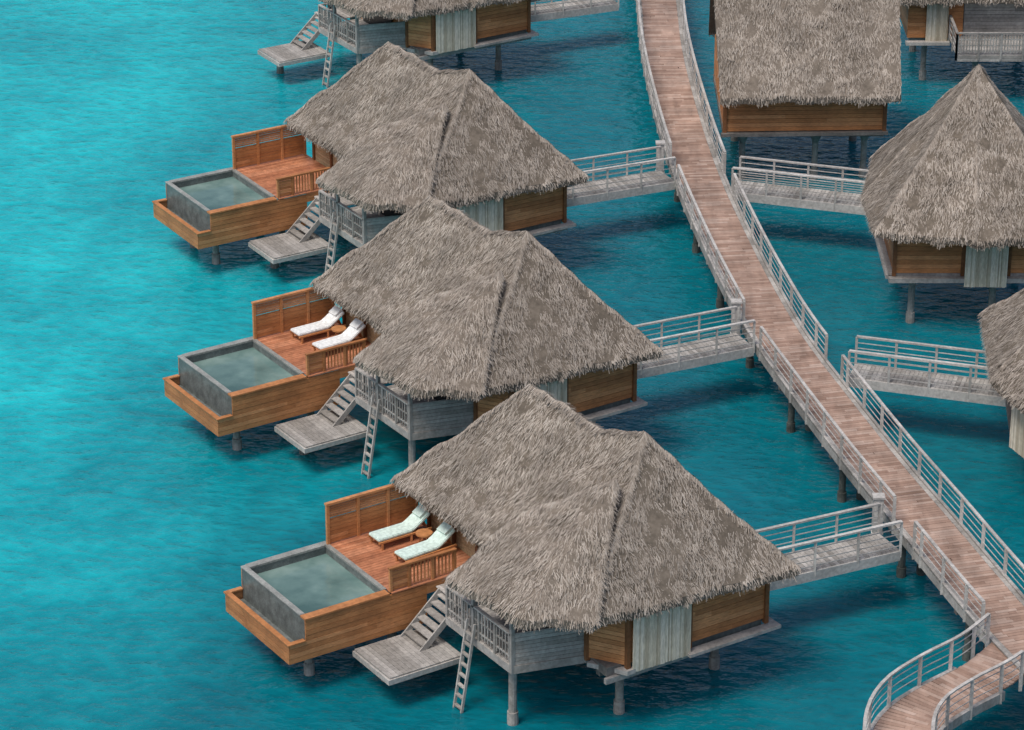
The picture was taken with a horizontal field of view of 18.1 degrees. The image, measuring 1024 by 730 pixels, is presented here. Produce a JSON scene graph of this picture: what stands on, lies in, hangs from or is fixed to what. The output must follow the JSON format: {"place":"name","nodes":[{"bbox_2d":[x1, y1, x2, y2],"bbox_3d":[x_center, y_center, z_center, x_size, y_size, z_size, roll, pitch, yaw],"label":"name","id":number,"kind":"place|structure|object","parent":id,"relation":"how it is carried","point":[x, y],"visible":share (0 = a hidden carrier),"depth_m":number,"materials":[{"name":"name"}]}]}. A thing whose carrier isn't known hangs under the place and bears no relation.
{"place":"outdoors","nodes":[
{"label":"outdoors","id":0,"kind":"place"},
{"bbox_2d":[0,0,1023,729],"bbox_3d":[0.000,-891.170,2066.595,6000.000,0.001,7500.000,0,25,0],"label":"lagoon water","id":1,"kind":"structure","parent":0,"point":[142,518],"depth_m":116.51,"materials":[{"name":"teal liquid"}]},
{"bbox_2d":[152,41,589,270],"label":"overwater bungalow","id":2,"kind":"object","parent":1,"relation":"on","point":[392,132],"visible":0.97,"depth_m":126.50,"materials":[{"name":"plant"}]},
{"bbox_2d":[567,146,675,206],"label":"footbridge","id":3,"kind":"object","parent":2,"relation":"attached to","point":[619,187],"visible":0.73,"depth_m":130.69,"materials":[{"name":"grey wood"}]},
{"bbox_2d":[655,140,665,173],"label":"service pedestal","id":4,"kind":"object","parent":3,"relation":"attached to","point":[661,143],"visible":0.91,"depth_m":132.60,"materials":[{"name":"grey metal"}]},
{"bbox_2d":[258,0,539,87],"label":"overwater bungalow","id":5,"kind":"object","parent":1,"relation":"on","point":[429,30],"visible":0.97,"depth_m":146.29,"materials":[{"name":"wood"}]},
{"bbox_2d":[531,0,618,21],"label":"footbridge","id":6,"kind":"object","parent":5,"relation":"attached to","point":[551,10],"visible":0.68,"depth_m":151.65,"materials":[{"name":"grey wood"}]},
{"bbox_2d":[162,195,664,478],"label":"overwater bungalow","id":7,"kind":"object","parent":1,"relation":"on","point":[465,319],"visible":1,"depth_m":111.20,"materials":[{"name":"plant"}]},
{"bbox_2d":[290,306,345,343],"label":"sun lounger","id":8,"kind":"object","parent":7,"relation":"on","point":[334,315],"visible":1,"depth_m":115.73,"materials":[{"name":"white fabric"}]},
{"bbox_2d":[331,325,345,335],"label":"side table","id":9,"kind":"object","parent":7,"relation":"on","point":[338,329],"visible":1,"depth_m":115.37,"materials":[{"name":"brown wood"}]},
{"bbox_2d":[311,318,366,351],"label":"sun lounger","id":10,"kind":"object","parent":7,"relation":"on","point":[353,330],"visible":0.74,"depth_m":114.72,"materials":[{"name":"white fabric"}]},
{"bbox_2d":[633,306,755,378],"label":"footbridge","id":11,"kind":"object","parent":7,"relation":"attached to","point":[699,352],"visible":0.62,"depth_m":115.78,"materials":[{"name":"grey wood"}]},
{"bbox_2d":[730,299,741,335],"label":"service pedestal","id":12,"kind":"object","parent":11,"relation":"attached to","point":[736,302],"visible":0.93,"depth_m":117.68,"materials":[{"name":"grey metal"}]},
{"bbox_2d":[223,383,802,725],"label":"overwater bungalow","id":13,"kind":"object","parent":1,"relation":"on","point":[617,556],"visible":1,"depth_m":96.64,"materials":[{"name":"plant"}]},
{"bbox_2d":[368,505,431,550],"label":"sun lounger","id":14,"kind":"object","parent":13,"relation":"on","point":[413,521],"visible":0.99,"depth_m":101.37,"materials":[{"name":"white fabric"}]},
{"bbox_2d":[416,528,432,542],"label":"side table","id":15,"kind":"object","parent":13,"relation":"on","point":[424,533],"visible":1,"depth_m":101.02,"materials":[{"name":"brown wood"}]},
{"bbox_2d":[393,522,456,561],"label":"sun lounger","id":16,"kind":"object","parent":13,"relation":"on","point":[438,538],"visible":0.95,"depth_m":100.35,"materials":[{"name":"white fabric"}]},
{"bbox_2d":[756,502,902,590],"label":"footbridge","id":17,"kind":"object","parent":13,"relation":"attached to","point":[836,557],"visible":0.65,"depth_m":101.56,"materials":[{"name":"grey wood"}]},
{"bbox_2d":[870,493,884,534],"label":"service pedestal","id":18,"kind":"object","parent":17,"relation":"attached to","point":[879,497],"visible":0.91,"depth_m":103.39,"materials":[{"name":"grey metal"}]},
{"bbox_2d":[708,0,901,179],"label":"overwater bungalow","id":19,"kind":"object","parent":1,"relation":"on","point":[815,70],"visible":0.98,"depth_m":135.17,"materials":[{"name":"plant"}]},
{"bbox_2d":[635,0,1023,684],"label":"boardwalk","id":20,"kind":"structure","parent":1,"relation":"in","point":[973,582],"depth_m":114.47,"materials":[{"name":"brown wood"}]},
{"bbox_2d":[731,156,868,214],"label":"footbridge","id":21,"kind":"object","parent":20,"relation":"attached to","point":[773,193],"visible":0.85,"depth_m":129.71,"materials":[{"name":"grey wood"}]},
{"bbox_2d":[859,64,1023,323],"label":"overwater bungalow","id":22,"kind":"object","parent":1,"relation":"on","point":[942,199],"visible":1,"depth_m":121.47,"materials":[{"name":"plant"}]},
{"bbox_2d":[862,613,1023,729],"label":"boardwalk","id":23,"kind":"structure","parent":1,"relation":"in","point":[951,698],"depth_m":93.68,"materials":[{"name":"brown wood"}]},
{"bbox_2d":[900,0,1023,79],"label":"overwater bungalow","id":24,"kind":"object","parent":1,"relation":"on","point":[975,32],"visible":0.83,"depth_m":146.82,"materials":[{"name":"wood"}]},
{"bbox_2d":[977,288,1023,457],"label":"overwater bungalow","id":25,"kind":"object","parent":1,"relation":"on","point":[1002,325],"visible":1,"depth_m":109.35,"materials":[{"name":"plant"}]},
{"bbox_2d":[848,335,1005,406],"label":"footbridge","id":26,"kind":"object","parent":25,"relation":"attached to","point":[935,384],"visible":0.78,"depth_m":113.46,"materials":[{"name":"grey wood"}]}
]}

